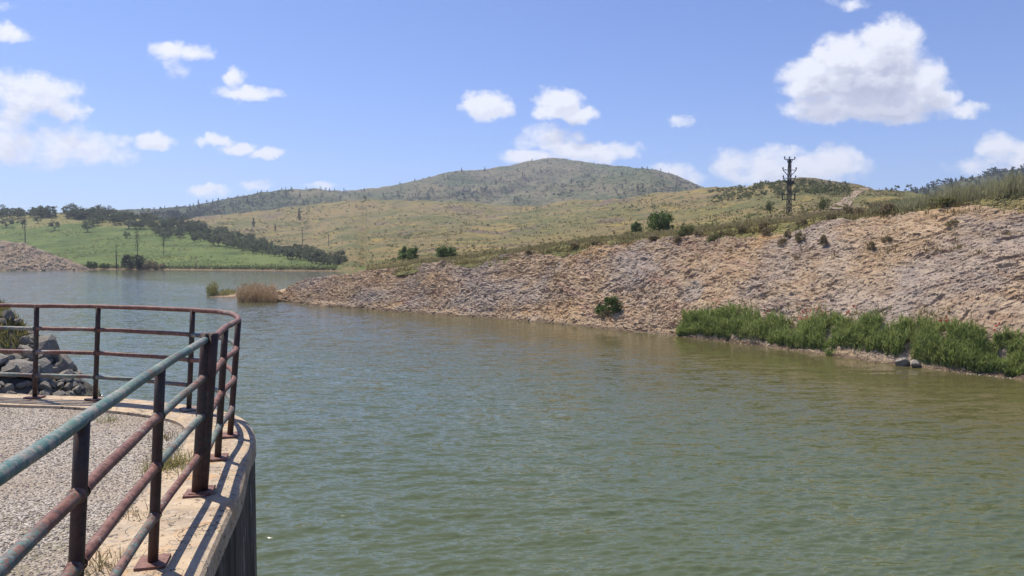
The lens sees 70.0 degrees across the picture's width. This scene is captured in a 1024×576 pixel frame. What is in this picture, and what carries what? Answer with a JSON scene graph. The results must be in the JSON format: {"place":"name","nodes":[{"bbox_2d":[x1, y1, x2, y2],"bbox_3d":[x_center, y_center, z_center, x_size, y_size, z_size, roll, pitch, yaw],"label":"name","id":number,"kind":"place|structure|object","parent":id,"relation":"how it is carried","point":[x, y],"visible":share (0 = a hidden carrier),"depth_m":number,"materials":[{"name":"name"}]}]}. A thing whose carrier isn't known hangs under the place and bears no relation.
{"place":"outdoors","nodes":[
{"label":"outdoors","id":0,"kind":"place"},
{"bbox_2d":[0,240,92,270],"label":"earth spit","id":1,"kind":"structure","parent":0,"point":[10,247],"depth_m":272.61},
{"bbox_2d":[0,246,89,269],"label":"spit rocks","id":2,"kind":"object","parent":1,"relation":"on","point":[41,261],"visible":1,"depth_m":267.98,"materials":[{"name":"stone"}]},
{"bbox_2d":[0,320,101,396],"bbox_3d":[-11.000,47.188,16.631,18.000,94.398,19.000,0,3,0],"label":"embankment","id":3,"kind":"structure","parent":0,"point":[87,390],"depth_m":12.40,"materials":[{"name":"stone"}]},
{"bbox_2d":[0,354,7,364],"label":"boulder","id":4,"kind":"object","parent":3,"relation":"on","point":[3,358],"visible":1,"depth_m":11.88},
{"bbox_2d":[0,386,12,393],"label":"boulder","id":5,"kind":"object","parent":3,"relation":"on","point":[4,390],"visible":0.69,"depth_m":11.44,"materials":[{"name":"stone"}]},
{"bbox_2d":[1,309,14,319],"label":"boulder","id":6,"kind":"object","parent":3,"relation":"on","point":[6,313],"visible":0.97,"depth_m":12.81,"materials":[{"name":"stone"}]},
{"bbox_2d":[0,364,20,377],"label":"boulder","id":7,"kind":"object","parent":3,"relation":"on","point":[14,368],"visible":0.69,"depth_m":11.76,"materials":[{"name":"stone"}]},
{"bbox_2d":[11,318,22,324],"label":"boulder","id":8,"kind":"object","parent":3,"relation":"on","point":[15,320],"visible":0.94,"depth_m":12.92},
{"bbox_2d":[15,383,25,388],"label":"boulder","id":9,"kind":"object","parent":3,"relation":"on","point":[20,385],"visible":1,"depth_m":11.74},
{"bbox_2d":[5,359,40,379],"bbox_3d":[-8.069,1.361,12.148,0.537,0.321,0.636,14,0,-9],"label":"boulder","id":10,"kind":"object","parent":3,"relation":"on","point":[25,366],"visible":0.59,"depth_m":11.96,"materials":[{"name":"stone"}]},
{"bbox_2d":[18,344,32,360],"bbox_3d":[-8.327,1.105,12.522,0.218,0.209,0.356,-14,39,-38],"label":"boulder","id":11,"kind":"object","parent":3,"relation":"on","point":[27,355],"visible":0.66,"depth_m":12.46,"materials":[{"name":"stone"}]},
{"bbox_2d":[19,335,32,344],"bbox_3d":[-8.518,0.933,12.803,0.247,0.217,0.214,-1,3,-29],"label":"boulder","id":12,"kind":"object","parent":3,"relation":"on","point":[25,339],"visible":0.8,"depth_m":12.72,"materials":[{"name":"stone"}]},
{"bbox_2d":[30,335,59,358],"bbox_3d":[-8.287,1.076,12.978,0.481,0.502,0.532,1,3,30],"label":"boulder","id":13,"kind":"object","parent":3,"relation":"on","point":[47,342],"visible":0.55,"depth_m":12.86,"materials":[{"name":"stone"}]},
{"bbox_2d":[38,381,51,391],"bbox_3d":[-7.735,1.646,12.055,0.241,0.224,0.205,-2,3,-38],"label":"boulder","id":14,"kind":"object","parent":3,"relation":"on","point":[42,385],"visible":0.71,"depth_m":12.01,"materials":[{"name":"stone"}]},
{"bbox_2d":[38,357,53,380],"bbox_3d":[-8.000,1.393,12.335,0.445,0.428,0.394,1,3,20],"label":"boulder","id":15,"kind":"object","parent":3,"relation":"on","point":[46,366],"visible":0.39,"depth_m":12.31,"materials":[{"name":"stone"}]},
{"bbox_2d":[0,299,100,396],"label":"embankment grass","id":16,"kind":"structure","parent":3,"relation":"on","point":[26,333],"depth_m":12.75,"materials":[{"name":"plant"}]},
{"bbox_2d":[51,390,65,395],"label":"boulder","id":17,"kind":"object","parent":3,"relation":"on","point":[59,393],"visible":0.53,"depth_m":12.12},
{"bbox_2d":[54,369,73,382],"bbox_3d":[-7.746,1.549,12.673,0.262,0.269,0.330,-1,3,-12],"label":"boulder","id":18,"kind":"object","parent":3,"relation":"on","point":[68,371],"visible":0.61,"depth_m":12.62,"materials":[{"name":"stone"}]},
{"bbox_2d":[53,354,77,371],"bbox_3d":[-7.988,1.394,13.015,0.420,0.406,0.503,16,-21,-1],"label":"boulder","id":19,"kind":"object","parent":3,"relation":"on","point":[65,361],"visible":0.61,"depth_m":12.87,"materials":[{"name":"stone"}]},
{"bbox_2d":[63,383,71,390],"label":"boulder","id":20,"kind":"object","parent":3,"relation":"on","point":[67,387],"visible":0.93,"depth_m":12.46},
{"bbox_2d":[72,386,81,393],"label":"boulder","id":21,"kind":"object","parent":3,"relation":"on","point":[76,389],"visible":0.87,"depth_m":12.55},
{"bbox_2d":[70,378,84,383],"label":"boulder","id":22,"kind":"object","parent":3,"relation":"on","point":[79,380],"visible":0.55,"depth_m":12.78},
{"bbox_2d":[0,393,256,575],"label":"concrete wall","id":23,"kind":"structure","parent":3,"relation":"on","point":[218,538],"depth_m":4.95,"materials":[{"name":"concrete"}]},
{"bbox_2d":[0,333,208,575],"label":"railing","id":24,"kind":"object","parent":23,"relation":"on","point":[73,502],"visible":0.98,"depth_m":3.11,"materials":[{"name":"brown metal"}]},
{"bbox_2d":[0,303,240,494],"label":"railing","id":25,"kind":"object","parent":23,"relation":"on","point":[212,403],"visible":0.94,"depth_m":7.73,"materials":[{"name":"brown metal"}]},
{"bbox_2d":[0,394,239,575],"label":"gravel ground","id":26,"kind":"structure","parent":0,"point":[59,553],"depth_m":5.55,"materials":[{"name":"gravel"}]},
{"bbox_2d":[58,542,145,575],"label":"weed tuft","id":27,"kind":"object","parent":26,"relation":"on","point":[101,560],"visible":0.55,"depth_m":3.85,"materials":[{"name":"green plant"}]},
{"bbox_2d":[97,412,121,423],"bbox_3d":[-4.085,1.325,7.420,0.318,0.127,0.317,0,3,0],"label":"weed tuft","id":28,"kind":"object","parent":26,"relation":"on","point":[113,420],"visible":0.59,"depth_m":7.36,"materials":[{"name":"beige plant"}]},
{"bbox_2d":[101,499,148,521],"bbox_3d":[-2.410,1.442,4.602,0.357,0.147,0.375,-2,3,-35],"label":"weed tuft","id":29,"kind":"object","parent":26,"relation":"on","point":[130,512],"visible":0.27,"depth_m":4.62,"materials":[{"name":"beige plant"}]},
{"bbox_2d":[145,427,182,442],"bbox_3d":[-3.206,1.358,6.668,0.326,0.129,0.300,0,3,0],"label":"weed tuft","id":30,"kind":"object","parent":26,"relation":"on","point":[166,437],"visible":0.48,"depth_m":6.69,"materials":[{"name":"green plant"}]},
{"bbox_2d":[129,444,222,474],"bbox_3d":[-2.648,1.357,5.767,0.747,0.211,0.748,2,3,38],"label":"weed tuft","id":31,"kind":"object","parent":26,"relation":"on","point":[169,463],"visible":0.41,"depth_m":5.68,"materials":[{"name":"green plant"}]},
{"bbox_2d":[0,214,364,271],"bbox_3d":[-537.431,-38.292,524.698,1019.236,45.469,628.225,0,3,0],"label":"green field","id":32,"kind":"structure","parent":0,"point":[57,243],"depth_m":394.85,"materials":[{"name":"green plant"}]},
{"bbox_2d":[0,217,13,227],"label":"tree","id":33,"kind":"object","parent":32,"relation":"on","point":[2,221],"visible":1,"depth_m":478.92,"materials":[{"name":"green plant"}]},
{"bbox_2d":[10,208,25,218],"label":"tree","id":34,"kind":"object","parent":32,"relation":"on","point":[15,212],"visible":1,"depth_m":516.85,"materials":[{"name":"green plant"}]},
{"bbox_2d":[34,207,51,217],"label":"tree","id":35,"kind":"object","parent":32,"relation":"on","point":[40,212],"visible":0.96,"depth_m":514.97,"materials":[{"name":"green plant"}]},
{"bbox_2d":[47,220,59,228],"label":"tree","id":36,"kind":"object","parent":32,"relation":"on","point":[57,224],"visible":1,"depth_m":456.26,"materials":[{"name":"green plant"}]},
{"bbox_2d":[69,204,84,218],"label":"tree","id":37,"kind":"object","parent":32,"relation":"on","point":[73,208],"visible":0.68,"depth_m":508.74,"materials":[{"name":"green plant"}]},
{"bbox_2d":[74,208,91,218],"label":"tree","id":38,"kind":"object","parent":32,"relation":"on","point":[87,210],"visible":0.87,"depth_m":504.65,"materials":[{"name":"green plant"}]},
{"bbox_2d":[80,219,94,231],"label":"tree","id":39,"kind":"object","parent":32,"relation":"on","point":[86,225],"visible":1,"depth_m":452.49,"materials":[{"name":"green plant"}]},
{"bbox_2d":[86,261,97,266],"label":"shore bush","id":40,"kind":"object","parent":32,"relation":"on","point":[89,264],"visible":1,"depth_m":294.77,"materials":[{"name":"green plant"}]},
{"bbox_2d":[87,216,100,223],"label":"tree","id":41,"kind":"object","parent":32,"relation":"on","point":[97,221],"visible":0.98,"depth_m":478.41,"materials":[{"name":"green plant"}]},
{"bbox_2d":[100,205,113,214],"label":"tree","id":42,"kind":"object","parent":32,"relation":"on","point":[107,208],"visible":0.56,"depth_m":519.27,"materials":[{"name":"green plant"}]},
{"bbox_2d":[110,213,121,224],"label":"tree","id":43,"kind":"object","parent":32,"relation":"on","point":[115,217],"visible":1,"depth_m":486.40,"materials":[{"name":"green plant"}]},
{"bbox_2d":[123,219,136,228],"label":"tree","id":44,"kind":"object","parent":32,"relation":"on","point":[134,223],"visible":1,"depth_m":474.87,"materials":[{"name":"green plant"}]},
{"bbox_2d":[123,212,136,219],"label":"tree","id":45,"kind":"object","parent":32,"relation":"on","point":[133,216],"visible":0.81,"depth_m":502.50,"materials":[{"name":"green plant"}]},
{"bbox_2d":[120,253,146,268],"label":"shore bush","id":46,"kind":"object","parent":32,"relation":"on","point":[139,262],"visible":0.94,"depth_m":287.68,"materials":[{"name":"green plant"}]},
{"bbox_2d":[142,260,158,267],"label":"shore bush","id":47,"kind":"object","parent":32,"relation":"on","point":[149,263],"visible":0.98,"depth_m":285.76,"materials":[{"name":"green plant"}]},
{"bbox_2d":[172,227,185,235],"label":"tree","id":48,"kind":"object","parent":32,"relation":"on","point":[182,231],"visible":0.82,"depth_m":450.19,"materials":[{"name":"green plant"}]},
{"bbox_2d":[192,229,208,240],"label":"tree","id":49,"kind":"object","parent":32,"relation":"on","point":[199,234],"visible":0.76,"depth_m":432.70,"materials":[{"name":"green plant"}]},
{"bbox_2d":[195,221,211,227],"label":"tree","id":50,"kind":"object","parent":32,"relation":"on","point":[203,224],"visible":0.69,"depth_m":473.78,"materials":[{"name":"green plant"}]},
{"bbox_2d":[80,263,337,269],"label":"shore weeds","id":51,"kind":"object","parent":32,"relation":"on","point":[283,267],"visible":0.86,"depth_m":276.54,"materials":[{"name":"green plant"}]},
{"bbox_2d":[212,233,224,245],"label":"tree","id":52,"kind":"object","parent":32,"relation":"on","point":[214,236],"visible":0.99,"depth_m":402.03,"materials":[{"name":"green plant"}]},
{"bbox_2d":[245,241,262,252],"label":"tree","id":53,"kind":"object","parent":32,"relation":"on","point":[254,246],"visible":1,"depth_m":368.92,"materials":[{"name":"green plant"}]},
{"bbox_2d":[260,244,272,252],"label":"tree","id":54,"kind":"object","parent":32,"relation":"on","point":[266,247],"visible":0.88,"depth_m":377.04,"materials":[{"name":"green plant"}]},
{"bbox_2d":[266,248,280,255],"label":"tree","id":55,"kind":"object","parent":32,"relation":"on","point":[274,253],"visible":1,"depth_m":354.85,"materials":[{"name":"green plant"}]},
{"bbox_2d":[285,250,298,259],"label":"tree","id":56,"kind":"object","parent":32,"relation":"on","point":[288,253],"visible":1,"depth_m":332.42,"materials":[{"name":"green plant"}]},
{"bbox_2d":[302,247,320,262],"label":"tree","id":57,"kind":"object","parent":32,"relation":"on","point":[309,250],"visible":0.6,"depth_m":309.41,"materials":[{"name":"green plant"}]},
{"bbox_2d":[307,247,321,263],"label":"tree","id":58,"kind":"object","parent":32,"relation":"on","point":[316,251],"visible":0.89,"depth_m":304.18,"materials":[{"name":"green plant"}]},
{"bbox_2d":[315,256,329,263],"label":"tree","id":59,"kind":"object","parent":32,"relation":"on","point":[319,259],"visible":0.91,"depth_m":298.79,"materials":[{"name":"green plant"}]},
{"bbox_2d":[331,249,348,264],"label":"tree","id":60,"kind":"object","parent":32,"relation":"on","point":[340,252],"visible":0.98,"depth_m":283.12,"materials":[{"name":"green plant"}]},
{"bbox_2d":[210,289,285,297],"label":"rock tongue","id":61,"kind":"object","parent":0,"point":[232,295],"visible":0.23,"depth_m":98.10,"materials":[{"name":"stone"}]},
{"bbox_2d":[205,281,219,295],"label":"reed clump","id":62,"kind":"object","parent":61,"relation":"on","point":[211,290],"visible":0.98,"depth_m":102.19,"materials":[{"name":"green plant"}]},
{"bbox_2d":[216,287,236,295],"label":"reed clump","id":63,"kind":"object","parent":61,"relation":"on","point":[225,292],"visible":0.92,"depth_m":101.15,"materials":[{"name":"green plant"}]},
{"bbox_2d":[234,280,280,302],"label":"reed clump","id":64,"kind":"object","parent":61,"relation":"on","point":[249,293],"visible":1,"depth_m":88.12,"materials":[{"name":"plant"}]},
{"bbox_2d":[30,158,704,220],"bbox_3d":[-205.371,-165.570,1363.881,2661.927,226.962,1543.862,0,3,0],"label":"mountain","id":65,"kind":"structure","parent":0,"point":[561,168],"depth_m":1326.90,"materials":[{"name":"plant"}]},
{"bbox_2d":[125,159,699,219],"bbox_3d":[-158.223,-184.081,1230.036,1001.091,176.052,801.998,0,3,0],"label":"mountain scrub","id":66,"kind":"object","parent":65,"relation":"on","point":[238,205],"visible":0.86,"depth_m":1171.72,"materials":[{"name":"plant"}]},
{"bbox_2d":[0,269,1023,575],"bbox_3d":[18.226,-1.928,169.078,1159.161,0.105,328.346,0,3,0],"label":"water","id":67,"kind":"structure","parent":0,"point":[388,443],"depth_m":22.09,"materials":[{"name":"liquid"}]},
{"bbox_2d":[673,298,1023,377],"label":"reed bed","id":68,"kind":"object","parent":67,"relation":"in","point":[719,322],"visible":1,"depth_m":39.20,"materials":[{"name":"green plant"}]},
{"bbox_2d":[711,298,999,330],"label":"reed tips","id":69,"kind":"object","parent":68,"relation":"attached to","point":[849,313],"visible":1,"depth_m":43.05,"materials":[{"name":"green plant"}]},
{"bbox_2d":[0,0,1023,212],"label":"sky","id":70,"kind":"structure","parent":0,"point":[119,104],"materials":[{"name":"blue"}]},
{"bbox_2d":[490,171,697,205],"bbox_3d":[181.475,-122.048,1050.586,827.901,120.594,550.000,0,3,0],"label":"mountain spur","id":71,"kind":"structure","parent":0,"point":[590,193],"depth_m":1095.12,"materials":[{"name":"plant"}]},
{"bbox_2d":[175,177,1023,275],"bbox_3d":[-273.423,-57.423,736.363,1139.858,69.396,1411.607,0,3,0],"label":"grassy hill","id":72,"kind":"structure","parent":0,"point":[337,215],"depth_m":377.56,"materials":[{"name":"green plant"}]},
{"bbox_2d":[396,246,418,259],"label":"bush","id":73,"kind":"object","parent":72,"relation":"on","point":[408,254],"visible":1,"depth_m":121.83,"materials":[{"name":"green plant"}]},
{"bbox_2d":[434,245,458,256],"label":"bush","id":74,"kind":"object","parent":72,"relation":"on","point":[445,251],"visible":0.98,"depth_m":102.05,"materials":[{"name":"green plant"}]},
{"bbox_2d":[177,180,903,266],"bbox_3d":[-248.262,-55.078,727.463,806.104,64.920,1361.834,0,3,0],"label":"hillside tussocks","id":75,"kind":"object","parent":72,"relation":"on","point":[791,214],"visible":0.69,"depth_m":296.06,"materials":[{"name":"green plant"}]},
{"bbox_2d":[232,179,904,266],"bbox_3d":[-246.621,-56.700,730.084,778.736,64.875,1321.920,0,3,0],"label":"hillside scrub","id":76,"kind":"object","parent":72,"relation":"on","point":[712,223],"visible":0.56,"depth_m":246.41,"materials":[{"name":"green plant"}]},
{"bbox_2d":[365,206,899,272],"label":"rim grass","id":77,"kind":"structure","parent":72,"relation":"on","point":[730,225],"depth_m":70.71,"materials":[{"name":"plant"}]},
{"bbox_2d":[630,221,643,231],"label":"bush","id":78,"kind":"object","parent":72,"relation":"on","point":[636,225],"visible":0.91,"depth_m":114.05,"materials":[{"name":"green plant"}]},
{"bbox_2d":[645,209,674,231],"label":"bush","id":79,"kind":"object","parent":72,"relation":"on","point":[655,222],"visible":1,"depth_m":95.73,"materials":[{"name":"green plant"}]},
{"bbox_2d":[675,223,696,235],"bbox_3d":[14.479,-4.681,60.713,1.547,1.582,1.862,-1,3,-18],"label":"bush","id":80,"kind":"object","parent":72,"relation":"on","point":[689,230],"visible":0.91,"depth_m":60.73,"materials":[{"name":"green plant"}]},
{"bbox_2d":[765,200,774,210],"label":"bush","id":81,"kind":"object","parent":72,"relation":"on","point":[768,206],"visible":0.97,"depth_m":147.96,"materials":[{"name":"green plant"}]},
{"bbox_2d":[782,156,796,213],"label":"power pylon","id":82,"kind":"object","parent":72,"relation":"on","point":[789,182],"visible":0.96,"depth_m":116.73,"materials":[{"name":"metal"}]},
{"bbox_2d":[818,197,829,209],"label":"bush","id":83,"kind":"object","parent":72,"relation":"on","point":[822,203],"visible":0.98,"depth_m":109.66,"materials":[{"name":"green plant"}]},
{"bbox_2d":[837,205,853,214],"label":"dry shrub","id":84,"kind":"object","parent":72,"relation":"on","point":[848,209],"visible":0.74,"depth_m":61.86,"materials":[{"name":"brown plant"}]},
{"bbox_2d":[853,207,863,214],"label":"dry shrub","id":85,"kind":"object","parent":72,"relation":"on","point":[858,210],"visible":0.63,"depth_m":62.53,"materials":[{"name":"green plant"}]},
{"bbox_2d":[868,201,882,209],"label":"dry shrub","id":86,"kind":"object","parent":72,"relation":"on","point":[872,204],"visible":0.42,"depth_m":52.52,"materials":[{"name":"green plant"}]},
{"bbox_2d":[880,202,895,211],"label":"dry shrub","id":87,"kind":"object","parent":72,"relation":"on","point":[886,207],"visible":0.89,"depth_m":48.53,"materials":[{"name":"brown plant"}]},
{"bbox_2d":[927,195,953,204],"bbox_3d":[27.028,-5.425,45.832,2.184,0.801,1.815,0,3,-10],"label":"bush","id":88,"kind":"object","parent":72,"relation":"on","point":[942,199],"visible":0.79,"depth_m":45.41,"materials":[{"name":"green plant"}]},
{"bbox_2d":[867,166,1023,215],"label":"tall grass","id":89,"kind":"structure","parent":72,"relation":"on","point":[1013,185],"depth_m":45.34,"materials":[{"name":"plant"}]},
{"bbox_2d":[266,205,1023,379],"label":"rocky shore","id":90,"kind":"structure","parent":0,"point":[841,266],"depth_m":51.16,"materials":[{"name":"stone"}]},
{"bbox_2d":[593,303,607,313],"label":"bush","id":91,"kind":"object","parent":90,"relation":"on","point":[598,308],"visible":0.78,"depth_m":57.77,"materials":[{"name":"green plant"}]},
{"bbox_2d":[603,294,622,314],"bbox_3d":[7.822,1.305,57.028,1.664,1.768,1.465,2,3,37],"label":"bush","id":92,"kind":"object","parent":90,"relation":"on","point":[613,303],"visible":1,"depth_m":56.73,"materials":[{"name":"green plant"}]},
{"bbox_2d":[376,201,1021,281],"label":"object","id":93,"kind":"object","parent":90,"relation":"on","point":[888,248],"visible":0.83,"depth_m":45.65,"materials":[{"name":"green plant"}]},
{"bbox_2d":[706,233,719,241],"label":"bush","id":94,"kind":"object","parent":90,"relation":"on","point":[713,237],"visible":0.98,"depth_m":58.06,"materials":[{"name":"green plant"}]},
{"bbox_2d":[495,318,1012,378],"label":"shore pebbles","id":95,"kind":"object","parent":90,"relation":"on","point":[821,354],"visible":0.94,"depth_m":43.29,"materials":[{"name":"stone"}]},
{"bbox_2d":[745,334,765,344],"bbox_3d":[15.290,3.143,45.935,3.061,0.843,2.846,0,3,0],"label":"grass tuft","id":96,"kind":"object","parent":90,"relation":"on","point":[753,341],"visible":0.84,"depth_m":45.82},
{"bbox_2d":[761,227,772,234],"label":"dry shrub","id":97,"kind":"object","parent":90,"relation":"on","point":[764,231],"visible":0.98,"depth_m":54.98,"materials":[{"name":"brown plant"}]},
{"bbox_2d":[777,237,786,244],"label":"dry shrub","id":98,"kind":"object","parent":90,"relation":"on","point":[782,240],"visible":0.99,"depth_m":52.35,"materials":[{"name":"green plant"}]},
{"bbox_2d":[795,231,805,242],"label":"dry shrub","id":99,"kind":"object","parent":90,"relation":"on","point":[798,236],"visible":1,"depth_m":51.13,"materials":[{"name":"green plant"}]},
{"bbox_2d":[795,218,806,224],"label":"dry shrub","id":100,"kind":"object","parent":90,"relation":"on","point":[803,220],"visible":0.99,"depth_m":53.47,"materials":[{"name":"brown plant"}]},
{"bbox_2d":[819,234,827,245],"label":"dry shrub","id":101,"kind":"object","parent":90,"relation":"on","point":[823,239],"visible":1,"depth_m":48.90,"materials":[{"name":"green plant"}]},
{"bbox_2d":[821,346,835,355],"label":"grass tuft","id":102,"kind":"object","parent":90,"relation":"on","point":[829,351],"visible":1,"depth_m":41.17,"materials":[{"name":"green plant"}]},
{"bbox_2d":[681,296,988,354],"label":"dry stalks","id":103,"kind":"object","parent":90,"relation":"on","point":[819,306],"visible":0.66,"depth_m":40.80,"materials":[{"name":"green plant"}]},
{"bbox_2d":[866,240,875,250],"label":"dry shrub","id":104,"kind":"object","parent":90,"relation":"on","point":[872,246],"visible":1,"depth_m":45.81,"materials":[{"name":"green plant"}]},
{"bbox_2d":[881,235,892,241],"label":"dry shrub","id":105,"kind":"object","parent":90,"relation":"on","point":[888,238],"visible":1,"depth_m":45.69,"materials":[{"name":"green plant"}]},
{"bbox_2d":[895,358,908,365],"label":"boulder","id":106,"kind":"object","parent":90,"relation":"on","point":[902,362],"visible":0.88,"depth_m":37.27,"materials":[{"name":"stone"}]},
{"bbox_2d":[910,360,920,366],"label":"boulder","id":107,"kind":"object","parent":90,"relation":"on","point":[915,363],"visible":1,"depth_m":36.74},
{"bbox_2d":[945,219,957,225],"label":"dry shrub","id":108,"kind":"object","parent":90,"relation":"on","point":[952,222],"visible":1,"depth_m":43.22,"materials":[{"name":"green plant"}]},
{"bbox_2d":[826,188,869,208],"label":"dirt track","id":109,"kind":"structure","parent":0,"point":[847,200],"depth_m":207.44,"materials":[{"name":"soil"}]},
{"bbox_2d":[909,169,1023,194],"bbox_3d":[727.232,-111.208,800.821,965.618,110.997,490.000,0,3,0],"label":"wooded ridge","id":110,"kind":"structure","parent":0,"point":[971,182],"depth_m":868.67,"materials":[{"name":"plant"}]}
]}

